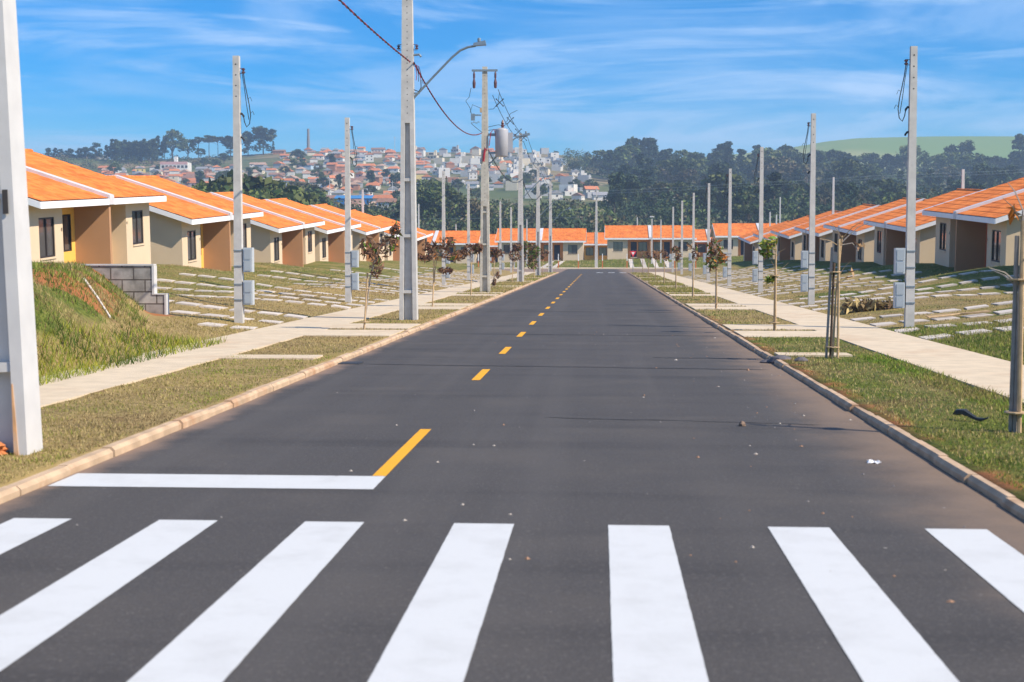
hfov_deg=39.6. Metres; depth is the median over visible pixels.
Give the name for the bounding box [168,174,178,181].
hill house
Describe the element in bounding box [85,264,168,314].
block wall
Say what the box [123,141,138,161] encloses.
tree
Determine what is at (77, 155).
white wall
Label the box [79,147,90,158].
tree
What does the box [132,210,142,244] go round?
window
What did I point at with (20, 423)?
utility pole
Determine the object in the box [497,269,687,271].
cross street
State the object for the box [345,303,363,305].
paving slab
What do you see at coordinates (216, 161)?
tree
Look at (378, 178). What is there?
hill house
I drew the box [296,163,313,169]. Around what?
hill house
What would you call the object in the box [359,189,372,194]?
hill house
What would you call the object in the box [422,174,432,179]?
hill house
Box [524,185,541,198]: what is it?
hill house
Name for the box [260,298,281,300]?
paving slab
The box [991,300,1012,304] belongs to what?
paving slab
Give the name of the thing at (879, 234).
window
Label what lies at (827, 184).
tree
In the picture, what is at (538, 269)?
utility pole
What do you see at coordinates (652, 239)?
meter pole
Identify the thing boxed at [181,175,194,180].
hill house
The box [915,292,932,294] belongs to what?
paving slab
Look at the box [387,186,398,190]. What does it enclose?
hill house
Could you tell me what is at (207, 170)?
hill house
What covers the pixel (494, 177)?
hill house
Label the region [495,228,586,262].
twin house
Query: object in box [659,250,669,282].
sapling
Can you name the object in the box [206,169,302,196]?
tree
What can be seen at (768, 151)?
tree
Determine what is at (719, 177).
tree
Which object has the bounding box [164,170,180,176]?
hill house
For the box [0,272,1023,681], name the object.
road
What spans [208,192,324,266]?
twin house
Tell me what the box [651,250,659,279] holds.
sapling
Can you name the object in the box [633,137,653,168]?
tree
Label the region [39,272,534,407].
sidewalk
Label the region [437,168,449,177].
hill house
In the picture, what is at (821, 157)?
tree
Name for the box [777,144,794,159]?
tree
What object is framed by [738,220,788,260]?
twin house
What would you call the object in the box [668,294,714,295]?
driveway
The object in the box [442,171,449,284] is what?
meter pole
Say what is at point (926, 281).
paving slab
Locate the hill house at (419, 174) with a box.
[416,171,427,178]
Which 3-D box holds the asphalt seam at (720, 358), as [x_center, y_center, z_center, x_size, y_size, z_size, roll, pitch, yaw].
[3.314,0.291,24.151,1.860,0.001,0.196,0,3,8]
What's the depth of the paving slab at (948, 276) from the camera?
50.86 m
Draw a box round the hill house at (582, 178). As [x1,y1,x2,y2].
[578,174,590,181]
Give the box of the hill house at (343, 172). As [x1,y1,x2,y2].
[340,170,353,177]
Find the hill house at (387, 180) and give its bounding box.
[385,178,398,185]
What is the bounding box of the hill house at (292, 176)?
[287,175,300,179]
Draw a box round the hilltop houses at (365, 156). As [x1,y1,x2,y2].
[97,145,565,172]
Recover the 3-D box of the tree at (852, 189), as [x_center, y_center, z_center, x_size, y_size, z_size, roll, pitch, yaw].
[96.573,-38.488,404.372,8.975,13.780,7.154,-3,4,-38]
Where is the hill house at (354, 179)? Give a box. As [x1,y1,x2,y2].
[350,178,362,181]
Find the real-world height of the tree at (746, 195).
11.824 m
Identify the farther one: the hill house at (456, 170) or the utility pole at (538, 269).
the hill house at (456, 170)
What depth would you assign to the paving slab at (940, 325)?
31.07 m
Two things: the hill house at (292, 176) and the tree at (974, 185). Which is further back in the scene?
the hill house at (292, 176)
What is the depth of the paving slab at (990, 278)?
47.96 m
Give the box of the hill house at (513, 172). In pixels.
[508,167,517,176]
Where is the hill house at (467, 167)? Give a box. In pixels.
[465,165,476,169]
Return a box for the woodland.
[43,148,1023,233]
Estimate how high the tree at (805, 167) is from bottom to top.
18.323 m
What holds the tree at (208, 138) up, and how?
on the ground at (992, 146)
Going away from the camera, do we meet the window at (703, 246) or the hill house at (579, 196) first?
the window at (703, 246)
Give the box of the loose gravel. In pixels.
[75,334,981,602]
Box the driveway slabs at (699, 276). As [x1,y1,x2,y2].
[330,263,859,287]
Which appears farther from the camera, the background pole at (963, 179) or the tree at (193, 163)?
the tree at (193, 163)
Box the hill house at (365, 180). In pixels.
[359,176,368,182]
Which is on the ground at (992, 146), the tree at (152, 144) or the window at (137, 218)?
the tree at (152, 144)
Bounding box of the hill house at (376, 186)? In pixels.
[365,183,379,189]
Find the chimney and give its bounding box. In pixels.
[307,129,309,147]
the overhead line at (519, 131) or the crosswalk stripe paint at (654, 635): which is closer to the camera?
the crosswalk stripe paint at (654, 635)
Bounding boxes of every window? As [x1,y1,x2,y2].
[38,217,54,258]
[62,214,70,251]
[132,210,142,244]
[187,230,195,260]
[243,223,246,247]
[274,237,278,260]
[308,231,311,251]
[322,237,325,257]
[504,245,512,253]
[544,245,552,253]
[568,245,576,253]
[586,247,593,255]
[599,247,606,255]
[613,242,622,250]
[638,242,646,250]
[653,242,659,250]
[678,242,687,250]
[698,244,705,251]
[723,240,732,248]
[804,235,805,250]
[821,240,823,257]
[834,233,837,251]
[858,239,861,259]
[877,230,881,252]
[940,222,946,250]
[991,230,1000,262]
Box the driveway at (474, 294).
[451,294,498,295]
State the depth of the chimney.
1073.47 m
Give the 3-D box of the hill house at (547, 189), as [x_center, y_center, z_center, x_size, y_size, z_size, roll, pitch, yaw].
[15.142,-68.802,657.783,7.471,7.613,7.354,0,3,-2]
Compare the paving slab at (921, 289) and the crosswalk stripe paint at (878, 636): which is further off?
the paving slab at (921, 289)
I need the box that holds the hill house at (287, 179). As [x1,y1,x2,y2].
[281,178,293,183]
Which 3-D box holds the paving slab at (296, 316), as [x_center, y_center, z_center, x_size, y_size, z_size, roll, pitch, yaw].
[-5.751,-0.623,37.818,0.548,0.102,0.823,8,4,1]
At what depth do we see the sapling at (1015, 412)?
13.43 m
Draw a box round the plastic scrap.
[953,409,988,421]
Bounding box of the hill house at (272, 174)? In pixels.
[268,173,284,177]
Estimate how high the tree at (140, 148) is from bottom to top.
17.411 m
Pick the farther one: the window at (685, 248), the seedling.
the window at (685, 248)
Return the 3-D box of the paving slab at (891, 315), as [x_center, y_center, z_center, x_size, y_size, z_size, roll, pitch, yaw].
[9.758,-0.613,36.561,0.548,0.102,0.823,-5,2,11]
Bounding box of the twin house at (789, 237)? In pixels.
[770,210,841,260]
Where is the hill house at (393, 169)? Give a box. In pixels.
[386,166,399,172]
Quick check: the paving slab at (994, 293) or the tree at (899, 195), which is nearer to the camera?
the paving slab at (994, 293)
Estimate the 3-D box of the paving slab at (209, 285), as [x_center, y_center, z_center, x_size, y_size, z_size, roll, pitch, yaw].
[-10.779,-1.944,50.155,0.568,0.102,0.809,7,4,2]
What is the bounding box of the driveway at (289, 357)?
[219,354,322,359]
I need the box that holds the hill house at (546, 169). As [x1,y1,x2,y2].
[539,166,549,174]
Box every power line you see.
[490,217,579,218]
[608,169,1023,190]
[626,172,1021,192]
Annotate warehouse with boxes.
[334,195,373,204]
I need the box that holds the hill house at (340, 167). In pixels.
[336,164,344,171]
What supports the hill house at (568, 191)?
on the ground at (992, 146)
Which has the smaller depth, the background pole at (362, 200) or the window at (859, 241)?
the window at (859, 241)
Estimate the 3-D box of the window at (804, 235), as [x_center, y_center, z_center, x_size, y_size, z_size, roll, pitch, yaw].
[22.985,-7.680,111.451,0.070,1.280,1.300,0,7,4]
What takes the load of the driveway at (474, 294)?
on the ground at (992, 146)
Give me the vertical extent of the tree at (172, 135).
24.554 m
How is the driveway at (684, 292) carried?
on the ground at (992, 146)
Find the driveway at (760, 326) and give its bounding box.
[722,324,813,330]
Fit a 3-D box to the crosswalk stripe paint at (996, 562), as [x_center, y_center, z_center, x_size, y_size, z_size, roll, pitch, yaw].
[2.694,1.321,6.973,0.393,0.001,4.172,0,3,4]
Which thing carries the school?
on the ground at (992, 146)
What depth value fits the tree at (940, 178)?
647.01 m
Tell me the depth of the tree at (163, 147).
1069.61 m
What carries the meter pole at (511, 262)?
on the ground at (992, 146)
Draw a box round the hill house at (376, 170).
[369,168,381,174]
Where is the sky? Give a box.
[16,0,1023,159]
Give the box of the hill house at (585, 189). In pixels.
[582,186,598,192]
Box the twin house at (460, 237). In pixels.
[427,230,479,263]
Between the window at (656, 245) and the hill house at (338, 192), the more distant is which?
the hill house at (338, 192)
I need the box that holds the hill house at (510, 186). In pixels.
[505,180,517,190]
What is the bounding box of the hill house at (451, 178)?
[448,177,458,181]
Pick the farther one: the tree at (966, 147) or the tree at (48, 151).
the tree at (48, 151)
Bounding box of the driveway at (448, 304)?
[418,303,473,305]
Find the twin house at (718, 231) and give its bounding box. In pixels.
[710,223,777,256]
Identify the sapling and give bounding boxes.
[358,221,402,329]
[417,235,462,306]
[453,243,482,294]
[490,246,505,286]
[508,242,522,281]
[523,241,541,269]
[540,249,548,273]
[645,251,651,276]
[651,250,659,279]
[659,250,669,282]
[671,245,681,288]
[685,243,700,296]
[704,238,728,308]
[758,231,786,330]
[819,221,867,358]
[989,183,1023,432]
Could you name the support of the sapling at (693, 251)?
on the ground at (992, 146)
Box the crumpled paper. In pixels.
[867,460,880,463]
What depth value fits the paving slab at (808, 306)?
45.80 m
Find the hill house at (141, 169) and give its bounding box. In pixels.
[135,166,145,172]
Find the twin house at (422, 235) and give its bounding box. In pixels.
[375,215,432,257]
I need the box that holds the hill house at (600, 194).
[591,192,607,200]
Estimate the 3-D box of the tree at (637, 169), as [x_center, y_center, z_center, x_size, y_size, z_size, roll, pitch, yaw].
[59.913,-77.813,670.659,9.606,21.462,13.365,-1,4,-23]
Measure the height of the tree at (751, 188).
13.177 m
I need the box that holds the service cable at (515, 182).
[488,149,550,210]
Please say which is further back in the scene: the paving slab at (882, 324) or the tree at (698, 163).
the tree at (698, 163)
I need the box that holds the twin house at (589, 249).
[584,232,606,259]
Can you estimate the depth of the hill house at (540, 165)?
877.09 m
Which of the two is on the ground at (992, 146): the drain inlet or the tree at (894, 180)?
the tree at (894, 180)
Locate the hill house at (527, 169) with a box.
[523,166,532,174]
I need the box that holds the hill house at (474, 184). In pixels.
[465,181,479,187]
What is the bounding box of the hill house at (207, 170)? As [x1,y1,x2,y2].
[204,168,211,174]
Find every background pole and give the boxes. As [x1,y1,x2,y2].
[362,189,363,212]
[779,197,780,222]
[832,177,834,213]
[961,169,964,188]
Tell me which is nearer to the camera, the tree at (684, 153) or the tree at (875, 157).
the tree at (684, 153)
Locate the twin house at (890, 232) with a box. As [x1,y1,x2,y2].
[863,188,985,264]
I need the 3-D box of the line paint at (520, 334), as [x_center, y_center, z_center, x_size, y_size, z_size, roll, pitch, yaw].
[0.209,-0.151,31.494,0.120,0.001,1.900,0,3,4]
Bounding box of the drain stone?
[760,355,807,363]
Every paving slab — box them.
[157,279,175,281]
[169,310,199,313]
[172,288,191,290]
[175,281,194,283]
[175,301,202,306]
[179,273,196,275]
[192,295,216,297]
[195,290,214,291]
[196,283,215,286]
[198,275,215,277]
[198,313,229,316]
[198,322,227,326]
[199,305,227,309]
[213,290,233,292]
[215,286,233,288]
[216,296,233,297]
[218,277,233,280]
[229,308,254,312]
[231,325,257,329]
[256,283,272,286]
[256,290,275,292]
[257,311,282,315]
[259,319,283,323]
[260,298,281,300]
[279,296,298,298]
[284,314,307,318]
[285,300,304,303]
[302,298,321,301]
[307,303,326,305]
[331,304,350,308]
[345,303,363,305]
[800,305,816,307]
[850,317,875,320]
[870,322,896,326]
[878,286,892,289]
[879,314,903,317]
[894,327,918,332]
[899,319,929,322]
[915,287,933,290]
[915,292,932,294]
[915,312,933,314]
[917,279,936,282]
[919,333,953,339]
[925,324,956,327]
[930,294,951,296]
[931,316,959,320]
[932,308,960,312]
[935,290,955,292]
[937,284,956,287]
[939,275,956,278]
[953,294,977,295]
[955,329,991,334]
[957,288,978,290]
[958,271,977,274]
[958,279,977,283]
[961,313,993,317]
[964,304,988,309]
[964,321,991,325]
[977,292,1000,294]
[980,276,999,280]
[980,286,999,288]
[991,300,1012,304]
[993,309,1011,314]
[993,326,1023,330]
[994,318,1011,322]
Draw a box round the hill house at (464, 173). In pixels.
[461,170,470,176]
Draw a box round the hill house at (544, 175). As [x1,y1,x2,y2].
[536,173,548,180]
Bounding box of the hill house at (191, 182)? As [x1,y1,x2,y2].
[185,181,195,184]
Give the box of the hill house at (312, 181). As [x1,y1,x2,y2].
[309,180,326,187]
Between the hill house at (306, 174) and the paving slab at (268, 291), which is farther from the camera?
the hill house at (306, 174)
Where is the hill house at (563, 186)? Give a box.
[559,184,577,192]
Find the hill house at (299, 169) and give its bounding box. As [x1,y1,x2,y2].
[295,167,307,172]
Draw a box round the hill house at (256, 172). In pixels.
[245,170,258,176]
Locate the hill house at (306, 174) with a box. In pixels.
[302,171,317,177]
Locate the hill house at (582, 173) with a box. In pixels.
[575,171,586,178]
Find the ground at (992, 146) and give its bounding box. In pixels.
[0,136,1023,501]
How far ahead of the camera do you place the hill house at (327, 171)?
852.75 m
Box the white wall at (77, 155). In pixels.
[47,155,108,158]
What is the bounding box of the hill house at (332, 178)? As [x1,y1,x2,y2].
[329,175,342,187]
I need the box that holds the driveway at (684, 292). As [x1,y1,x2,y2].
[665,292,706,293]
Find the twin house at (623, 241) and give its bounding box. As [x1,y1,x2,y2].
[604,225,696,259]
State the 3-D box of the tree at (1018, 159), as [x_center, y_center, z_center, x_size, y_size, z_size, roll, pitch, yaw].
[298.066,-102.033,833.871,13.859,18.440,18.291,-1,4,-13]
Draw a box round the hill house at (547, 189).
[540,184,552,195]
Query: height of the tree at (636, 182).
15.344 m
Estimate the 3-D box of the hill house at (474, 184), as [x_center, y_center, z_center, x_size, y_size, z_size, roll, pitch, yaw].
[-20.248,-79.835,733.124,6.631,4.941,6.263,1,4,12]
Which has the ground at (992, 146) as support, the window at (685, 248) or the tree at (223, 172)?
the tree at (223, 172)
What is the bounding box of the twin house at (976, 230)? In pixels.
[922,177,1023,271]
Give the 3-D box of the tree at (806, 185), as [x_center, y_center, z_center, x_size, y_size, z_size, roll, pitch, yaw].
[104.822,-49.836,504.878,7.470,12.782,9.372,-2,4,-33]
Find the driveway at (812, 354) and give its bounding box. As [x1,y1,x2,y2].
[774,352,852,356]
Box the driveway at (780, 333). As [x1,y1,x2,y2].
[734,331,829,336]
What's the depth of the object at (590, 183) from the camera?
697.71 m
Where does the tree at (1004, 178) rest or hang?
on the ground at (992, 146)
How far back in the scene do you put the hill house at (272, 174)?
826.93 m
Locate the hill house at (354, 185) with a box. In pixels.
[350,181,359,189]
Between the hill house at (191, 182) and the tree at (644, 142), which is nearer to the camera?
the hill house at (191, 182)
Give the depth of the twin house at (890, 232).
77.13 m
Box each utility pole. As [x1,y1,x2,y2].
[0,0,42,455]
[397,0,485,319]
[466,67,529,291]
[513,133,552,281]
[532,162,562,275]
[546,177,570,271]
[591,187,601,267]
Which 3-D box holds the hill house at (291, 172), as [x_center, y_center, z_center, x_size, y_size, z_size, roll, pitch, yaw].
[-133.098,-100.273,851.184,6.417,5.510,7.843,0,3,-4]
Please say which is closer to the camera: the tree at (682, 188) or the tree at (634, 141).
the tree at (682, 188)
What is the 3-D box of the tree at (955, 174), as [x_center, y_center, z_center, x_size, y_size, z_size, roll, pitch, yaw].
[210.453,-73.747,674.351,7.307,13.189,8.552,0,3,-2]
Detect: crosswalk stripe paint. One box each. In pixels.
[0,518,69,553]
[0,520,217,670]
[127,521,363,681]
[368,523,513,681]
[608,525,708,681]
[768,527,958,681]
[926,529,1023,611]
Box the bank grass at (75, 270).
[32,259,226,385]
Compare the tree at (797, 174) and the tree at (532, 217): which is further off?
the tree at (797, 174)
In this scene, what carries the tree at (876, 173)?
on the ground at (992, 146)
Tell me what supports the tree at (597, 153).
on the ground at (992, 146)
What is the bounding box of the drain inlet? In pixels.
[338,361,362,363]
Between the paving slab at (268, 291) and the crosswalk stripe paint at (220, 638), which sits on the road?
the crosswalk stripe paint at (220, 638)
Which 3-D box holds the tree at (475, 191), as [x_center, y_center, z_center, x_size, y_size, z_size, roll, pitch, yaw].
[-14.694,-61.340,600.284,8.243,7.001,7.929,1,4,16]
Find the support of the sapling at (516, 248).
on the ground at (992, 146)
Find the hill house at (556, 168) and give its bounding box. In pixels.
[551,167,562,170]
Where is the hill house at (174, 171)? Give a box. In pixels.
[169,169,179,173]
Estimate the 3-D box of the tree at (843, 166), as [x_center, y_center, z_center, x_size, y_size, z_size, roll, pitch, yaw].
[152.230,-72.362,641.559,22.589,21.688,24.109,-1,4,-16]
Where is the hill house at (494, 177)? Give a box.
[489,174,500,182]
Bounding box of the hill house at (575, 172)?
[570,170,579,175]
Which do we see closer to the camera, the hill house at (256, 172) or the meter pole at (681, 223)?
the meter pole at (681, 223)
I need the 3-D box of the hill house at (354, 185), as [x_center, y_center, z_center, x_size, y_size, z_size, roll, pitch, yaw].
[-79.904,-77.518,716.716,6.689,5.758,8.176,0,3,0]
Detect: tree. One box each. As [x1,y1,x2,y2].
[45,147,51,155]
[51,148,58,156]
[58,149,64,156]
[65,148,75,157]
[74,148,84,157]
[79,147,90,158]
[88,142,102,158]
[101,145,110,159]
[106,139,112,159]
[106,162,121,173]
[109,139,117,160]
[112,141,119,161]
[113,140,130,163]
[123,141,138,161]
[134,140,147,162]
[145,138,158,162]
[149,138,159,156]
[156,136,162,156]
[160,141,170,159]
[162,129,187,159]
[177,139,197,159]
[190,136,208,157]
[191,161,199,167]
[192,183,229,191]
[194,148,205,158]
[194,170,204,179]
[195,177,259,193]
[199,135,216,141]
[199,157,208,166]
[199,186,247,194]
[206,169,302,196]
[208,136,223,143]
[212,159,220,164]
[215,170,228,178]
[218,153,230,163]
[220,135,242,156]
[241,131,255,155]
[245,167,253,176]
[248,179,319,203]
[249,186,306,204]
[251,126,276,154]
[251,166,261,171]
[279,166,290,175]
[279,185,329,205]
[289,158,306,167]
[289,181,300,185]
[290,149,305,157]
[295,181,326,198]
[307,188,333,206]
[310,169,323,176]
[313,164,323,168]
[315,175,331,186]
[329,153,336,161]
[333,174,342,188]
[363,185,377,193]
[365,169,374,182]
[381,169,390,176]
[389,174,398,187]
[390,190,399,200]
[393,187,447,220]
[393,211,399,219]
[416,179,450,186]
[416,190,452,216]
[418,181,455,204]
[419,187,466,219]
[440,204,465,222]
[449,179,463,191]
[454,198,492,223]
[470,187,480,198]
[498,175,511,183]
[513,205,526,224]
[517,172,532,184]
[527,215,542,224]
[529,169,540,182]
[531,185,547,194]
[542,208,570,226]
[568,161,581,169]
[568,179,582,187]
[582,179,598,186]
[584,150,611,174]
[596,150,618,179]
[597,170,628,217]
[610,144,645,165]
[612,164,630,173]
[622,136,640,166]
[624,174,643,216]
[632,153,648,178]
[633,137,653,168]
[639,182,681,221]
[639,184,654,203]
[644,158,658,181]
[645,137,658,166]
[653,148,674,168]
[655,164,669,181]
[662,181,696,200]
[670,149,693,159]
[671,157,695,181]
[685,158,709,180]
[686,151,702,168]
[692,186,718,220]
[697,161,729,188]
[698,152,705,169]
[700,171,750,222]
[702,182,726,222]
[703,150,738,168]
[711,144,724,160]
[716,141,733,158]
[716,190,728,207]
[721,146,737,173]
[724,184,758,222]
[725,189,766,222]
[735,149,747,179]
[739,147,782,171]
[748,159,757,182]
[748,159,786,179]
[750,179,785,201]
[751,144,760,157]
[751,186,768,222]
[755,156,809,178]
[763,171,787,215]
[763,178,804,202]
[775,147,808,161]
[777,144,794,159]
[780,163,825,183]
[781,184,796,217]
[791,153,809,164]
[791,168,804,182]
[791,180,809,211]
[799,187,822,215]
[801,183,817,208]
[806,150,830,172]
[809,163,836,176]
[815,187,836,205]
[819,181,837,207]
[823,157,873,196]
[825,149,848,174]
[828,179,851,210]
[835,152,854,161]
[838,182,862,210]
[838,191,874,204]
[852,162,891,180]
[857,153,872,167]
[858,179,906,201]
[867,171,882,191]
[868,152,881,165]
[878,182,891,199]
[879,153,896,178]
[881,155,899,175]
[882,191,922,204]
[885,177,901,184]
[885,183,901,199]
[894,144,929,166]
[896,170,904,183]
[898,154,917,174]
[916,170,934,186]
[922,155,945,173]
[923,168,940,192]
[930,151,970,171]
[933,165,967,184]
[933,174,946,191]
[943,143,961,164]
[943,177,955,192]
[948,177,971,192]
[949,172,958,182]
[956,152,996,169]
[957,140,975,155]
[965,162,979,182]
[965,182,985,188]
[970,162,997,188]
[971,155,991,172]
[987,167,1011,187]
[989,155,1000,168]
[998,157,1008,168]
[1004,164,1022,180]
[1009,133,1023,172]
[1009,152,1023,172]
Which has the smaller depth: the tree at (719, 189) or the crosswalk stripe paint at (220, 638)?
the crosswalk stripe paint at (220, 638)
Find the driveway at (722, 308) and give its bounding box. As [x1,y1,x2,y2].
[691,306,754,309]
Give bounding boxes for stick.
[84,279,110,317]
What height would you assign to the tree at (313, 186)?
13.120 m
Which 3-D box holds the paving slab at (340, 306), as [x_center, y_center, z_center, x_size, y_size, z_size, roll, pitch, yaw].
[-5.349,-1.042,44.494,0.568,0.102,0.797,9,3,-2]
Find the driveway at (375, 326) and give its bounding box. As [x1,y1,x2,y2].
[330,323,420,328]
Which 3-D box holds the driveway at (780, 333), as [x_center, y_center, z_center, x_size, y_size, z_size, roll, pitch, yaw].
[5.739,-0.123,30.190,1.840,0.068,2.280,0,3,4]
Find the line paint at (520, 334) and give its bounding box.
[516,332,525,336]
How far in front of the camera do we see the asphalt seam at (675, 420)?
15.01 m
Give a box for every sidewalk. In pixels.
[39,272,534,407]
[491,267,568,267]
[650,272,1023,403]
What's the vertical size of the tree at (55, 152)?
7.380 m
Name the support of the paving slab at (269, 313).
on the ground at (992, 146)
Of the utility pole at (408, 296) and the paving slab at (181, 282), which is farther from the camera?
the paving slab at (181, 282)
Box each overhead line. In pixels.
[492,95,549,185]
[498,90,549,179]
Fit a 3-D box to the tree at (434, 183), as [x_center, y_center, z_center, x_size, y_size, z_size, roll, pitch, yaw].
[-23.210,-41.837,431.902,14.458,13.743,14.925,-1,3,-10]
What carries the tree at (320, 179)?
on the ground at (992, 146)
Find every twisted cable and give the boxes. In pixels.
[338,0,410,62]
[413,62,481,135]
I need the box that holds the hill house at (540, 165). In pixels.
[533,162,544,167]
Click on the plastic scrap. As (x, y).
(965, 412)
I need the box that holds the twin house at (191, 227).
[106,175,262,270]
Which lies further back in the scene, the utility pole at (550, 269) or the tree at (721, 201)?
the tree at (721, 201)
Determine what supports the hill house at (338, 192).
on the ground at (992, 146)
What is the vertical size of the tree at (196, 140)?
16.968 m
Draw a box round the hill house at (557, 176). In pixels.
[555,173,564,179]
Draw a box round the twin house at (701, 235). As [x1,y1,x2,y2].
[695,229,711,256]
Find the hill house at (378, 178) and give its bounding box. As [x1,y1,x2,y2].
[374,175,382,184]
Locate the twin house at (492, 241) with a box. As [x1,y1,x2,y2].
[490,234,497,262]
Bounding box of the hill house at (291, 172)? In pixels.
[284,169,294,175]
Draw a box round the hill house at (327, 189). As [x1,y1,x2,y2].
[323,187,334,194]
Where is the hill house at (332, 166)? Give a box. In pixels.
[326,162,337,172]
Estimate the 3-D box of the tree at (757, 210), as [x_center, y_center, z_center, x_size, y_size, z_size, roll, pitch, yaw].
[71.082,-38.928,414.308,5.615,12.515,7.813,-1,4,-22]
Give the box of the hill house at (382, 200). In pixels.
[376,198,396,215]
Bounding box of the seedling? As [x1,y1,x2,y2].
[491,271,500,285]
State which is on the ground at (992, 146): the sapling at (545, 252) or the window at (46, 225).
the sapling at (545, 252)
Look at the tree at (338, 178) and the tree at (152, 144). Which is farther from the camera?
the tree at (152, 144)
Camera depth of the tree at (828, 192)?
476.92 m
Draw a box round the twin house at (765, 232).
[753,215,808,258]
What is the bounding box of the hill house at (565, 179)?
[560,176,574,183]
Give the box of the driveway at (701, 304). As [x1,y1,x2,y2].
[685,303,743,306]
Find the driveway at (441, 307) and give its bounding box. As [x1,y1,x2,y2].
[418,306,465,309]
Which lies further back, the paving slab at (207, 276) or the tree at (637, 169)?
the tree at (637, 169)
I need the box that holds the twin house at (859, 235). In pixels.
[823,197,926,262]
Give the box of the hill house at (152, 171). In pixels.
[150,169,162,174]
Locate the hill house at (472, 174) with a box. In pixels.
[468,170,476,178]
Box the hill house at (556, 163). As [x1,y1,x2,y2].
[552,159,562,166]
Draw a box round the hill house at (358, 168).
[355,165,365,171]
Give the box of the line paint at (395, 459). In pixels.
[372,429,430,475]
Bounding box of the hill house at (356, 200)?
[344,199,364,203]
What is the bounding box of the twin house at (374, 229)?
[307,204,391,261]
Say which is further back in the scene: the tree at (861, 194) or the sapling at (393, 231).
the tree at (861, 194)
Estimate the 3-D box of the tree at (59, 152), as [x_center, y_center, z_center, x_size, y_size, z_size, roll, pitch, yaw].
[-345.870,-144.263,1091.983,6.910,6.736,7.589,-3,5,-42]
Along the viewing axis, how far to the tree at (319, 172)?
784.78 m
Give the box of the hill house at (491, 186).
[489,184,493,189]
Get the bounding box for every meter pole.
[233,56,254,322]
[345,117,359,302]
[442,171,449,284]
[467,184,473,279]
[499,202,504,274]
[510,207,514,271]
[526,219,527,266]
[650,216,653,263]
[660,219,661,262]
[669,207,673,271]
[677,201,682,274]
[688,193,694,276]
[702,183,709,280]
[723,169,731,285]
[752,147,763,291]
[800,113,815,304]
[893,46,917,326]
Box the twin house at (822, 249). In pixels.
[794,204,880,260]
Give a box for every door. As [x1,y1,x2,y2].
[554,245,559,259]
[631,242,636,256]
[664,242,669,256]
[741,240,743,254]
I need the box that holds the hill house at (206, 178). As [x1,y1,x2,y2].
[202,175,215,180]
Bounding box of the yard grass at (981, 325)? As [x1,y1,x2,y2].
[51,255,1023,364]
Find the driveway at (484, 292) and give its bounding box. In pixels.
[462,292,502,293]
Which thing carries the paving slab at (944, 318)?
on the ground at (992, 146)
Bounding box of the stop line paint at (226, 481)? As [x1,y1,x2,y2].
[48,473,384,488]
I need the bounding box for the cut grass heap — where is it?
[840,296,897,313]
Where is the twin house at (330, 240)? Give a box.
[263,198,360,262]
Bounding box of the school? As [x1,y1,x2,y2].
[160,156,191,170]
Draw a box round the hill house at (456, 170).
[453,167,461,173]
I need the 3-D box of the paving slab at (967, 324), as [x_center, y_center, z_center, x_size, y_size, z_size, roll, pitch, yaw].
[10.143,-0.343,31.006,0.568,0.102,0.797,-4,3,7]
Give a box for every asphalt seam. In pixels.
[395,364,764,369]
[531,311,574,311]
[555,417,810,424]
[654,357,756,358]
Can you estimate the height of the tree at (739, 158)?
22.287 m
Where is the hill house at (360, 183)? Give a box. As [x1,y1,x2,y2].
[354,180,362,187]
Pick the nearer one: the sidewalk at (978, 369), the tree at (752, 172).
the sidewalk at (978, 369)
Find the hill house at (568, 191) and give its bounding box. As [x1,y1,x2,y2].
[562,185,575,195]
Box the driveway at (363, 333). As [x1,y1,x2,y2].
[303,330,403,336]
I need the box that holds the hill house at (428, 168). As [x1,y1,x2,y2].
[424,166,433,170]
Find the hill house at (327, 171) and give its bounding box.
[322,168,332,174]
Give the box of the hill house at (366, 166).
[356,163,375,169]
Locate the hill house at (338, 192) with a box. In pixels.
[331,189,344,194]
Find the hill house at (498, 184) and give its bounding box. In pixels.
[493,181,503,187]
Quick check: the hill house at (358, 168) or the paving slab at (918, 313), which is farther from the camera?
the hill house at (358, 168)
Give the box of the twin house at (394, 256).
[351,209,399,260]
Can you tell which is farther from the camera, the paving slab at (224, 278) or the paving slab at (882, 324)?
the paving slab at (224, 278)
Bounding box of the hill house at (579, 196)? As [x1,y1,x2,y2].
[571,193,584,199]
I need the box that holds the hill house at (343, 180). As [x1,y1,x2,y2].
[334,174,344,185]
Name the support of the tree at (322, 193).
on the ground at (992, 146)
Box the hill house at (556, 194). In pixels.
[548,190,563,198]
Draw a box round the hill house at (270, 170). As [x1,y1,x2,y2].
[266,168,275,176]
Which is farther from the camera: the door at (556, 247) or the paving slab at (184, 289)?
the door at (556, 247)
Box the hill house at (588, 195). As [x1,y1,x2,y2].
[583,192,591,198]
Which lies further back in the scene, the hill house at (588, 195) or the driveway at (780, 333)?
the hill house at (588, 195)
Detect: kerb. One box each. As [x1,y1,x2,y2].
[0,272,558,503]
[491,268,698,268]
[628,272,1023,519]
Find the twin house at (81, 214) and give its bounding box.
[25,149,166,263]
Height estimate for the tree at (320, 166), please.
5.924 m
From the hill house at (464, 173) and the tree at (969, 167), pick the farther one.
the hill house at (464, 173)
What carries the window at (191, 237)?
in the twin house at (191, 227)
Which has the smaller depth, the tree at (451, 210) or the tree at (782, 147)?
the tree at (451, 210)
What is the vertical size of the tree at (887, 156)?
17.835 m
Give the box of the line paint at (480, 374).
[472,369,489,379]
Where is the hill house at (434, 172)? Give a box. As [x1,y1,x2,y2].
[432,165,442,174]
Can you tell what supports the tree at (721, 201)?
on the ground at (992, 146)
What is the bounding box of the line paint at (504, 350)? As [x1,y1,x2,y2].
[499,347,510,353]
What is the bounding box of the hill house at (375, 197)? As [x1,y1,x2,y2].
[372,195,392,200]
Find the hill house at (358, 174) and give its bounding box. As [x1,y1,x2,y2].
[355,171,364,177]

